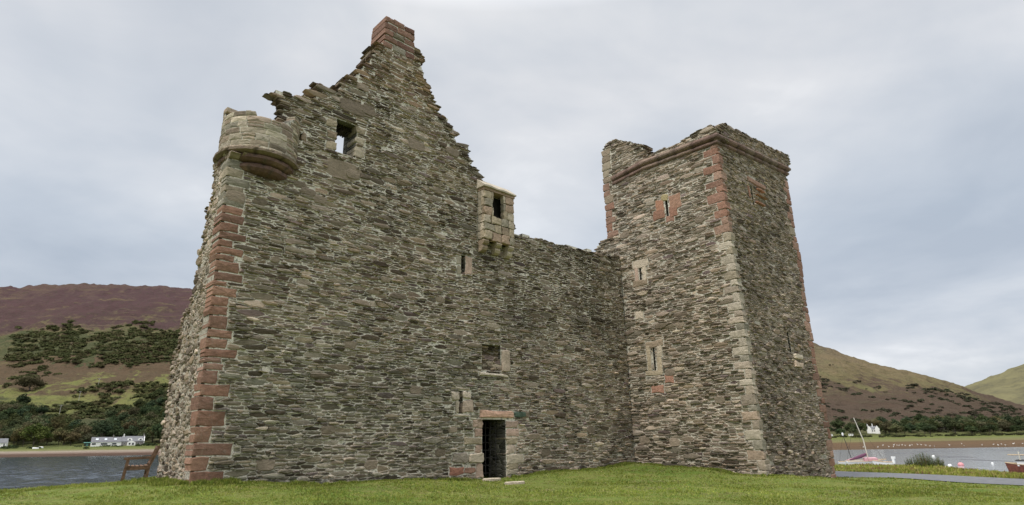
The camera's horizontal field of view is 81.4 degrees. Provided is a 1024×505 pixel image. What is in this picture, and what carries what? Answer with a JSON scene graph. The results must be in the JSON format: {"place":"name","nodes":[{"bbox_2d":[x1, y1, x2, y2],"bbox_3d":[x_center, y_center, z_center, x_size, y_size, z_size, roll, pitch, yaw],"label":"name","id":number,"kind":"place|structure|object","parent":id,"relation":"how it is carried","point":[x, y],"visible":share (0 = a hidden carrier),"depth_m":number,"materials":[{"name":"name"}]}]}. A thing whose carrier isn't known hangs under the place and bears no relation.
{"place":"outdoors","nodes":[
{"label":"outdoors","id":0,"kind":"place"},
{"bbox_2d":[0,283,1023,457],"bbox_3d":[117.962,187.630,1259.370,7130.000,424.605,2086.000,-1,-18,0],"label":"hillside","id":1,"kind":"structure","parent":0,"point":[96,308],"depth_m":1189.65,"materials":[{"name":"plant"}]},
{"bbox_2d":[0,438,8,446],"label":"white house","id":2,"kind":"structure","parent":1,"relation":"on","point":[4,441],"depth_m":526.47,"materials":[{"name":"paint"}]},
{"bbox_2d":[0,419,8,427],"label":"broadleaf tree","id":3,"kind":"object","parent":1,"relation":"on","point":[2,423],"visible":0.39,"depth_m":631.59,"materials":[{"name":"green plant"}]},
{"bbox_2d":[0,431,9,437],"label":"broadleaf tree","id":4,"kind":"object","parent":1,"relation":"on","point":[3,435],"visible":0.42,"depth_m":561.79,"materials":[{"name":"green plant"}]},
{"bbox_2d":[0,407,18,416],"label":"broadleaf tree","id":5,"kind":"object","parent":1,"relation":"on","point":[8,412],"visible":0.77,"depth_m":719.97,"materials":[{"name":"green plant"}]},
{"bbox_2d":[4,423,22,432],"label":"broadleaf tree","id":6,"kind":"object","parent":1,"relation":"on","point":[15,428],"visible":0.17,"depth_m":587.57,"materials":[{"name":"green plant"}]},
{"bbox_2d":[8,416,28,427],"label":"broadleaf tree","id":7,"kind":"object","parent":1,"relation":"on","point":[13,422],"visible":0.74,"depth_m":631.38,"materials":[{"name":"green plant"}]},
{"bbox_2d":[10,424,33,446],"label":"broadleaf tree","id":8,"kind":"object","parent":1,"relation":"on","point":[16,434],"visible":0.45,"depth_m":552.62,"materials":[{"name":"green plant"}]},
{"bbox_2d":[16,405,31,415],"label":"broadleaf tree","id":9,"kind":"object","parent":1,"relation":"on","point":[20,412],"visible":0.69,"depth_m":712.70,"materials":[{"name":"green plant"}]},
{"bbox_2d":[16,393,32,402],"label":"broadleaf tree","id":10,"kind":"object","parent":1,"relation":"on","point":[22,398],"visible":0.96,"depth_m":787.11,"materials":[{"name":"green plant"}]},
{"bbox_2d":[23,408,37,415],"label":"broadleaf tree","id":11,"kind":"object","parent":1,"relation":"on","point":[33,412],"visible":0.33,"depth_m":702.08,"materials":[{"name":"green plant"}]},
{"bbox_2d":[14,374,47,391],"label":"broadleaf tree","id":12,"kind":"object","parent":1,"relation":"on","point":[23,381],"visible":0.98,"depth_m":888.05,"materials":[{"name":"green plant"}]},
{"bbox_2d":[23,404,38,410],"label":"broadleaf tree","id":13,"kind":"object","parent":1,"relation":"on","point":[33,407],"visible":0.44,"depth_m":736.54,"materials":[{"name":"green plant"}]},
{"bbox_2d":[27,416,43,423],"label":"broadleaf tree","id":14,"kind":"object","parent":1,"relation":"on","point":[37,420],"visible":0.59,"depth_m":647.02,"materials":[{"name":"green plant"}]},
{"bbox_2d":[19,423,53,445],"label":"broadleaf tree","id":15,"kind":"object","parent":1,"relation":"on","point":[38,429],"visible":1,"depth_m":527.41,"materials":[{"name":"green plant"}]},
{"bbox_2d":[35,404,48,413],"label":"broadleaf tree","id":16,"kind":"object","parent":1,"relation":"on","point":[43,410],"visible":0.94,"depth_m":737.99,"materials":[{"name":"green plant"}]},
{"bbox_2d":[39,435,53,445],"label":"broadleaf tree","id":17,"kind":"object","parent":1,"relation":"on","point":[46,440],"visible":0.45,"depth_m":573.00,"materials":[{"name":"green plant"}]},
{"bbox_2d":[46,423,54,432],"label":"broadleaf tree","id":18,"kind":"object","parent":1,"relation":"on","point":[49,425],"visible":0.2,"depth_m":600.88,"materials":[{"name":"green plant"}]},
{"bbox_2d":[48,413,65,423],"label":"broadleaf tree","id":19,"kind":"object","parent":1,"relation":"on","point":[56,419],"visible":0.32,"depth_m":642.48,"materials":[{"name":"green plant"}]},
{"bbox_2d":[50,419,69,429],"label":"broadleaf tree","id":20,"kind":"object","parent":1,"relation":"on","point":[59,424],"visible":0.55,"depth_m":611.46,"materials":[{"name":"green plant"}]},
{"bbox_2d":[50,427,70,445],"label":"broadleaf tree","id":21,"kind":"object","parent":1,"relation":"on","point":[57,436],"visible":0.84,"depth_m":559.90,"materials":[{"name":"green plant"}]},
{"bbox_2d":[57,424,76,444],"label":"broadleaf tree","id":22,"kind":"object","parent":1,"relation":"on","point":[67,428],"visible":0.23,"depth_m":581.45,"materials":[{"name":"green plant"}]},
{"bbox_2d":[59,415,75,423],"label":"broadleaf tree","id":23,"kind":"object","parent":1,"relation":"on","point":[67,419],"visible":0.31,"depth_m":637.72,"materials":[{"name":"green plant"}]},
{"bbox_2d":[59,431,82,445],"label":"broadleaf tree","id":24,"kind":"object","parent":1,"relation":"on","point":[72,437],"visible":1,"depth_m":560.53,"materials":[{"name":"green plant"}]},
{"bbox_2d":[68,419,81,428],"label":"broadleaf tree","id":25,"kind":"object","parent":1,"relation":"on","point":[74,422],"visible":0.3,"depth_m":617.11,"materials":[{"name":"green plant"}]},
{"bbox_2d":[0,443,157,448],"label":"shore bushes","id":26,"kind":"object","parent":1,"relation":"on","point":[16,446],"visible":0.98,"depth_m":520.44,"materials":[{"name":"green plant"}]},
{"bbox_2d":[71,421,88,438],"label":"broadleaf tree","id":27,"kind":"object","parent":1,"relation":"on","point":[75,425],"visible":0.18,"depth_m":602.45,"materials":[{"name":"green plant"}]},
{"bbox_2d":[73,424,91,442],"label":"broadleaf tree","id":28,"kind":"object","parent":1,"relation":"on","point":[86,430],"visible":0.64,"depth_m":583.73,"materials":[{"name":"green plant"}]},
{"bbox_2d":[78,433,96,442],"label":"broadleaf tree","id":29,"kind":"object","parent":1,"relation":"on","point":[87,438],"visible":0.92,"depth_m":567.86,"materials":[{"name":"green plant"}]},
{"bbox_2d":[0,319,179,425],"bbox_3d":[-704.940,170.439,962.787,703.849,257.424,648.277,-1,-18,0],"label":"hillside scrub","id":30,"kind":"object","parent":1,"relation":"on","point":[93,409],"visible":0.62,"depth_m":1083.15,"materials":[{"name":"green plant"}]},
{"bbox_2d":[91,420,113,436],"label":"broadleaf tree","id":31,"kind":"object","parent":1,"relation":"on","point":[102,427],"visible":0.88,"depth_m":556.18,"materials":[{"name":"green plant"}]},
{"bbox_2d":[103,407,119,416],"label":"broadleaf tree","id":32,"kind":"object","parent":1,"relation":"on","point":[109,413],"visible":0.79,"depth_m":692.49,"materials":[{"name":"green plant"}]},
{"bbox_2d":[106,425,126,436],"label":"broadleaf tree","id":33,"kind":"object","parent":1,"relation":"on","point":[115,433],"visible":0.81,"depth_m":557.26,"materials":[{"name":"green plant"}]},
{"bbox_2d":[90,434,144,446],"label":"long cottage","id":34,"kind":"structure","parent":1,"relation":"on","point":[124,440],"depth_m":537.09,"materials":[{"name":"paint"}]},
{"bbox_2d":[116,404,130,411],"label":"broadleaf tree","id":35,"kind":"object","parent":1,"relation":"on","point":[126,408],"visible":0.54,"depth_m":708.75,"materials":[{"name":"green plant"}]},
{"bbox_2d":[117,411,130,422],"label":"broadleaf tree","id":36,"kind":"object","parent":1,"relation":"on","point":[123,415],"visible":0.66,"depth_m":673.77,"materials":[{"name":"green plant"}]},
{"bbox_2d":[123,414,138,421],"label":"broadleaf tree","id":37,"kind":"object","parent":1,"relation":"on","point":[128,418],"visible":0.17,"depth_m":655.22,"materials":[{"name":"green plant"}]},
{"bbox_2d":[122,420,141,429],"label":"broadleaf tree","id":38,"kind":"object","parent":1,"relation":"on","point":[126,425],"visible":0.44,"depth_m":609.51,"materials":[{"name":"green plant"}]},
{"bbox_2d":[123,425,141,435],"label":"broadleaf tree","id":39,"kind":"object","parent":1,"relation":"on","point":[136,430],"visible":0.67,"depth_m":571.09,"materials":[{"name":"green plant"}]},
{"bbox_2d":[128,407,143,415],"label":"broadleaf tree","id":40,"kind":"object","parent":1,"relation":"on","point":[133,410],"visible":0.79,"depth_m":696.41,"materials":[{"name":"green plant"}]},
{"bbox_2d":[133,398,146,406],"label":"broadleaf tree","id":41,"kind":"object","parent":1,"relation":"on","point":[139,401],"visible":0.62,"depth_m":768.10,"materials":[{"name":"green plant"}]},
{"bbox_2d":[137,430,149,439],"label":"broadleaf tree","id":42,"kind":"object","parent":1,"relation":"on","point":[147,435],"visible":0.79,"depth_m":566.54,"materials":[{"name":"green plant"}]},
{"bbox_2d":[137,417,155,427],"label":"broadleaf tree","id":43,"kind":"object","parent":1,"relation":"on","point":[146,423],"visible":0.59,"depth_m":625.88,"materials":[{"name":"green plant"}]},
{"bbox_2d":[138,405,155,414],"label":"broadleaf tree","id":44,"kind":"object","parent":1,"relation":"on","point":[146,409],"visible":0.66,"depth_m":700.04,"materials":[{"name":"green plant"}]},
{"bbox_2d":[140,414,157,423],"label":"broadleaf tree","id":45,"kind":"object","parent":1,"relation":"on","point":[152,418],"visible":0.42,"depth_m":638.24,"materials":[{"name":"green plant"}]},
{"bbox_2d":[145,423,157,441],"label":"broadleaf tree","id":46,"kind":"object","parent":1,"relation":"on","point":[149,429],"visible":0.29,"depth_m":582.87,"materials":[{"name":"green plant"}]},
{"bbox_2d":[143,411,159,418],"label":"broadleaf tree","id":47,"kind":"object","parent":1,"relation":"on","point":[153,415],"visible":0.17,"depth_m":666.54,"materials":[{"name":"green plant"}]},
{"bbox_2d":[144,400,159,405],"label":"broadleaf tree","id":48,"kind":"object","parent":1,"relation":"on","point":[151,403],"visible":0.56,"depth_m":759.85,"materials":[{"name":"green plant"}]},
{"bbox_2d":[149,389,163,398],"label":"broadleaf tree","id":49,"kind":"object","parent":1,"relation":"on","point":[156,394],"visible":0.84,"depth_m":807.46,"materials":[{"name":"green plant"}]},
{"bbox_2d":[151,419,163,438],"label":"broadleaf tree","id":50,"kind":"object","parent":1,"relation":"on","point":[157,430],"visible":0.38,"depth_m":557.52,"materials":[{"name":"green plant"}]},
{"bbox_2d":[153,406,164,413],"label":"broadleaf tree","id":51,"kind":"object","parent":1,"relation":"on","point":[159,409],"visible":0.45,"depth_m":719.17,"materials":[{"name":"green plant"}]},
{"bbox_2d":[156,397,164,404],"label":"broadleaf tree","id":52,"kind":"object","parent":1,"relation":"on","point":[160,400],"visible":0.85,"depth_m":766.60,"materials":[{"name":"green plant"}]},
{"bbox_2d":[830,418,844,428],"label":"broadleaf tree","id":53,"kind":"object","parent":1,"relation":"on","point":[838,423],"visible":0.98,"depth_m":792.28,"materials":[{"name":"green plant"}]},
{"bbox_2d":[835,428,844,433],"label":"broadleaf tree","id":54,"kind":"object","parent":1,"relation":"on","point":[840,430],"visible":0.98,"depth_m":738.15,"materials":[{"name":"green plant"}]},
{"bbox_2d":[843,423,855,433],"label":"broadleaf tree","id":55,"kind":"object","parent":1,"relation":"on","point":[848,426],"visible":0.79,"depth_m":758.23,"materials":[{"name":"green plant"}]},
{"bbox_2d":[848,427,857,433],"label":"broadleaf tree","id":56,"kind":"object","parent":1,"relation":"on","point":[853,430],"visible":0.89,"depth_m":744.75,"materials":[{"name":"green plant"}]},
{"bbox_2d":[852,421,867,430],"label":"broadleaf tree","id":57,"kind":"object","parent":1,"relation":"on","point":[860,424],"visible":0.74,"depth_m":761.75,"materials":[{"name":"green plant"}]},
{"bbox_2d":[859,418,874,425],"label":"broadleaf tree","id":58,"kind":"object","parent":1,"relation":"on","point":[866,422],"visible":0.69,"depth_m":806.92,"materials":[{"name":"green plant"}]},
{"bbox_2d":[867,425,879,433],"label":"white farmhouse","id":59,"kind":"object","parent":1,"relation":"on","point":[873,429],"visible":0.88,"depth_m":768.91,"materials":[{"name":"paint"}]},
{"bbox_2d":[871,419,882,425],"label":"broadleaf tree","id":60,"kind":"object","parent":1,"relation":"on","point":[877,422],"visible":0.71,"depth_m":807.77,"materials":[{"name":"green plant"}]},
{"bbox_2d":[877,421,895,433],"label":"broadleaf tree","id":61,"kind":"object","parent":1,"relation":"on","point":[885,428],"visible":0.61,"depth_m":749.08,"materials":[{"name":"green plant"}]},
{"bbox_2d":[887,422,904,433],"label":"broadleaf tree","id":62,"kind":"object","parent":1,"relation":"on","point":[895,428],"visible":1,"depth_m":732.34,"materials":[{"name":"green plant"}]},
{"bbox_2d":[899,424,910,433],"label":"broadleaf tree","id":63,"kind":"object","parent":1,"relation":"on","point":[907,428],"visible":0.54,"depth_m":738.07,"materials":[{"name":"green plant"}]},
{"bbox_2d":[906,422,915,432],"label":"broadleaf tree","id":64,"kind":"object","parent":1,"relation":"on","point":[912,427],"visible":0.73,"depth_m":762.67,"materials":[{"name":"green plant"}]},
{"bbox_2d":[906,419,920,428],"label":"broadleaf tree","id":65,"kind":"object","parent":1,"relation":"on","point":[915,422],"visible":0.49,"depth_m":785.85,"materials":[{"name":"green plant"}]},
{"bbox_2d":[913,413,925,421],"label":"broadleaf tree","id":66,"kind":"object","parent":1,"relation":"on","point":[918,417],"visible":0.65,"depth_m":850.57,"materials":[{"name":"green plant"}]},
{"bbox_2d":[915,421,927,432],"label":"broadleaf tree","id":67,"kind":"object","parent":1,"relation":"on","point":[918,426],"visible":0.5,"depth_m":749.87,"materials":[{"name":"green plant"}]},
{"bbox_2d":[820,364,1023,432],"bbox_3d":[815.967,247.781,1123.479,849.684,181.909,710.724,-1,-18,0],"label":"slope scrub","id":68,"kind":"object","parent":1,"relation":"on","point":[972,412],"visible":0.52,"depth_m":1204.16,"materials":[{"name":"green plant"}]},
{"bbox_2d":[832,432,1023,437],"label":"hedge scrub","id":69,"kind":"object","parent":1,"relation":"on","point":[952,434],"visible":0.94,"depth_m":709.87,"materials":[{"name":"green plant"}]},
{"bbox_2d":[921,423,937,435],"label":"broadleaf tree","id":70,"kind":"object","parent":1,"relation":"on","point":[929,428],"visible":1,"depth_m":717.88,"materials":[{"name":"green plant"}]},
{"bbox_2d":[925,419,940,431],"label":"broadleaf tree","id":71,"kind":"object","parent":1,"relation":"on","point":[936,424],"visible":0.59,"depth_m":772.97,"materials":[{"name":"green plant"}]},
{"bbox_2d":[932,415,943,421],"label":"broadleaf tree","id":72,"kind":"object","parent":1,"relation":"on","point":[938,419],"visible":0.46,"depth_m":800.25,"materials":[{"name":"green plant"}]},
{"bbox_2d":[936,420,946,428],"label":"broadleaf tree","id":73,"kind":"object","parent":1,"relation":"on","point":[941,424],"visible":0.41,"depth_m":785.13,"materials":[{"name":"green plant"}]},
{"bbox_2d":[942,416,956,423],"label":"broadleaf tree","id":74,"kind":"object","parent":1,"relation":"on","point":[946,420],"visible":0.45,"depth_m":777.41,"materials":[{"name":"green plant"}]},
{"bbox_2d":[945,420,961,432],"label":"broadleaf tree","id":75,"kind":"object","parent":1,"relation":"on","point":[955,425],"visible":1,"depth_m":733.30,"materials":[{"name":"green plant"}]},
{"bbox_2d":[958,417,972,422],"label":"broadleaf tree","id":76,"kind":"object","parent":1,"relation":"on","point":[964,420],"visible":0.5,"depth_m":831.32,"materials":[{"name":"green plant"}]},
{"bbox_2d":[963,425,977,432],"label":"broadleaf tree","id":77,"kind":"object","parent":1,"relation":"on","point":[970,428],"visible":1,"depth_m":741.36,"materials":[{"name":"green plant"}]},
{"bbox_2d":[962,420,979,432],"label":"broadleaf tree","id":78,"kind":"object","parent":1,"relation":"on","point":[970,423],"visible":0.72,"depth_m":751.78,"materials":[{"name":"green plant"}]},
{"bbox_2d":[974,420,985,432],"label":"broadleaf tree","id":79,"kind":"object","parent":1,"relation":"on","point":[981,424],"visible":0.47,"depth_m":755.95,"materials":[{"name":"green plant"}]},
{"bbox_2d":[975,413,987,419],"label":"broadleaf tree","id":80,"kind":"object","parent":1,"relation":"on","point":[981,417],"visible":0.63,"depth_m":892.10,"materials":[{"name":"green plant"}]},
{"bbox_2d":[978,426,987,431],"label":"broadleaf tree","id":81,"kind":"object","parent":1,"relation":"on","point":[983,429],"visible":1,"depth_m":732.59,"materials":[{"name":"green plant"}]},
{"bbox_2d":[981,423,994,432],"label":"broadleaf tree","id":82,"kind":"object","parent":1,"relation":"on","point":[989,426],"visible":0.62,"depth_m":739.67,"materials":[{"name":"green plant"}]},
{"bbox_2d":[997,422,1011,431],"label":"broadleaf tree","id":83,"kind":"object","parent":1,"relation":"on","point":[1004,426],"visible":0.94,"depth_m":761.49,"materials":[{"name":"green plant"}]},
{"bbox_2d":[997,419,1013,426],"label":"broadleaf tree","id":84,"kind":"object","parent":1,"relation":"on","point":[1002,421],"visible":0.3,"depth_m":796.54,"materials":[{"name":"green plant"}]},
{"bbox_2d":[1000,414,1011,420],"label":"broadleaf tree","id":85,"kind":"object","parent":1,"relation":"on","point":[1007,417],"visible":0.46,"depth_m":842.58,"materials":[{"name":"green plant"}]},
{"bbox_2d":[1009,424,1021,431],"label":"broadleaf tree","id":86,"kind":"object","parent":1,"relation":"on","point":[1016,427],"visible":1,"depth_m":739.99,"materials":[{"name":"green plant"}]},
{"bbox_2d":[1009,416,1023,430],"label":"broadleaf tree","id":87,"kind":"object","parent":1,"relation":"on","point":[1017,421],"visible":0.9,"depth_m":775.57,"materials":[{"name":"green plant"}]},
{"bbox_2d":[0,462,1023,504],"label":"ground","id":88,"kind":"structure","parent":0,"point":[59,501],"depth_m":13.05,"materials":[{"name":"green plant"}]},
{"bbox_2d":[120,445,160,480],"bbox_3d":[-10.380,5.892,16.617,0.821,0.963,1.580,10,-21,-30],"label":"park bench","id":89,"kind":"object","parent":88,"relation":"on","point":[147,466],"visible":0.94,"depth_m":16.05,"materials":[{"name":"brown wood"}]},
{"bbox_2d":[482,478,500,480],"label":"threshold slab","id":90,"kind":"structure","parent":88,"relation":"on","point":[490,479],"depth_m":17.52,"materials":[{"name":"stone"}]},
{"bbox_2d":[156,16,835,483],"bbox_3d":[0.433,1.798,25.838,25.243,15.563,14.127,8,-20,-25],"label":"castle ruin","id":91,"kind":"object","parent":88,"relation":"on","point":[388,294],"visible":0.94,"depth_m":19.76,"materials":[{"name":"grey stone"}]},
{"bbox_2d":[504,481,524,484],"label":"threshold slab","id":92,"kind":"structure","parent":88,"relation":"on","point":[514,482],"depth_m":16.29,"materials":[{"name":"stone"}]},
{"bbox_2d":[904,452,944,465],"bbox_3d":[24.428,12.345,35.300,2.276,1.057,1.854,-1,-18,0],"label":"gorse bush","id":93,"kind":"object","parent":88,"relation":"on","point":[921,459],"visible":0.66,"depth_m":35.10,"materials":[{"name":"green plant"}]},
{"bbox_2d":[0,447,1023,489],"bbox_3d":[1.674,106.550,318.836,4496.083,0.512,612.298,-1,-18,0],"label":"water","id":94,"kind":"structure","parent":0,"point":[20,472],"depth_m":129.73,"materials":[{"name":"grey liquid"}]},
{"bbox_2d":[838,433,852,464],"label":"sailing dinghy","id":95,"kind":"object","parent":94,"relation":"on","point":[840,462],"visible":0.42,"depth_m":89.91,"materials":[{"name":"metal"}]},
{"bbox_2d":[845,418,885,464],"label":"sailing boat","id":96,"kind":"object","parent":94,"relation":"on","point":[865,460],"visible":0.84,"depth_m":79.09,"materials":[{"name":"white paint"}]},
{"bbox_2d":[872,456,895,464],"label":"motor boat","id":97,"kind":"object","parent":94,"relation":"on","point":[893,458],"visible":0.75,"depth_m":76.56,"materials":[{"name":"white plastic"}]},
{"bbox_2d":[924,456,975,457],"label":"mudbank","id":98,"kind":"structure","parent":94,"relation":"on","point":[951,456],"depth_m":123.44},
{"bbox_2d":[956,459,1001,460],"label":"mudbank","id":99,"kind":"structure","parent":94,"relation":"on","point":[978,460],"depth_m":102.87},
{"bbox_2d":[1005,452,1023,472],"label":"wooden boat","id":100,"kind":"object","parent":94,"relation":"on","point":[1018,466],"visible":0.86,"depth_m":58.74,"materials":[{"name":"wood"}]},
{"bbox_2d":[0,0,1023,385],"label":"sky","id":101,"kind":"structure","parent":0,"point":[899,124],"materials":[{"name":"grey"}]},
{"bbox_2d":[834,463,1023,478],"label":"verge grass","id":102,"kind":"structure","parent":0,"point":[937,469],"depth_m":30.82,"materials":[{"name":"green plant"}]},
{"bbox_2d":[835,471,1023,484],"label":"road","id":103,"kind":"structure","parent":0,"point":[989,480],"depth_m":25.52,"materials":[{"name":"grey asphalt"}]},
{"bbox_2d":[964,364,1023,404],"bbox_3d":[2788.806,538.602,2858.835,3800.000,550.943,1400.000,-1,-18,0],"label":"distant hill","id":104,"kind":"structure","parent":0,"point":[1007,385],"depth_m":3067.13,"materials":[{"name":"green plant"}]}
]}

